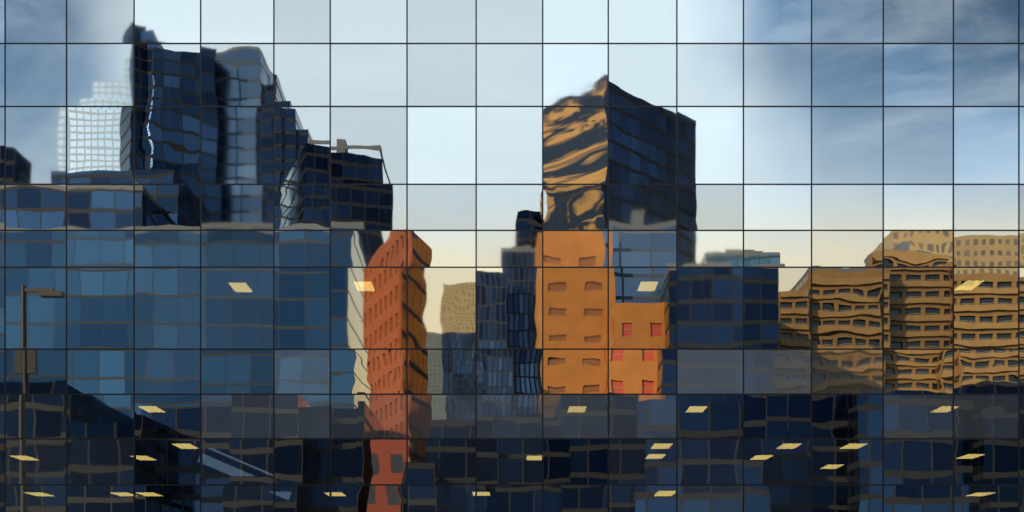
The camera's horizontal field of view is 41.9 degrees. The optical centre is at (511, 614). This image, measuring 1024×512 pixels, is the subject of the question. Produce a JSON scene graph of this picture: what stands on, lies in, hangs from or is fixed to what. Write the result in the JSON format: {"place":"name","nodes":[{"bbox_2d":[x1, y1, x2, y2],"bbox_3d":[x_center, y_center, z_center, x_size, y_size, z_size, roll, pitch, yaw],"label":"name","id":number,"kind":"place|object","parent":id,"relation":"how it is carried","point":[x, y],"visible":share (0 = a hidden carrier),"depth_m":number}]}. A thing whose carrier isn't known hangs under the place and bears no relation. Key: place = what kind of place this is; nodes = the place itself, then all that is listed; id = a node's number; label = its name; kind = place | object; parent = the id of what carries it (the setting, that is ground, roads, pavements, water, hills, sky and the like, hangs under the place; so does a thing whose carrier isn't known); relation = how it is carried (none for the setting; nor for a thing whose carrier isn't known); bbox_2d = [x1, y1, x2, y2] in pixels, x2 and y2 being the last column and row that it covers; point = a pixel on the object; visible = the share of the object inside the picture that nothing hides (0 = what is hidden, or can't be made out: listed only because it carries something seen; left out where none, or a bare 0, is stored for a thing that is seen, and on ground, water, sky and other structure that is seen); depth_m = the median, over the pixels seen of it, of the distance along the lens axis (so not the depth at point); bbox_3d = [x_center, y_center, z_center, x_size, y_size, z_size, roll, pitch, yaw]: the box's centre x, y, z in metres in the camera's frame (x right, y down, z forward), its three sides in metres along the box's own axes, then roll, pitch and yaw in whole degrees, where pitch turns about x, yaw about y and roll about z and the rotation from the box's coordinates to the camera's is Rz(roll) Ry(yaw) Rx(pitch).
{"place":"outdoors","nodes":[
{"label":"outdoors","id":0,"kind":"place"},
{"bbox_2d":[0,0,1023,511],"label":"facade mullions","id":1,"kind":"object","parent":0,"point":[406,348],"visible":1,"depth_m":30.00},
{"bbox_3d":[0.023,-8.117,36.975,29.996,19.635,14.050,0,0,0],"label":"facade","id":2,"kind":"object","parent":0,"visible":0},
{"bbox_2d":[0,0,1023,511],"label":"facade glass","id":3,"kind":"object","parent":2,"relation":"attached to","point":[818,52],"visible":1,"depth_m":30.00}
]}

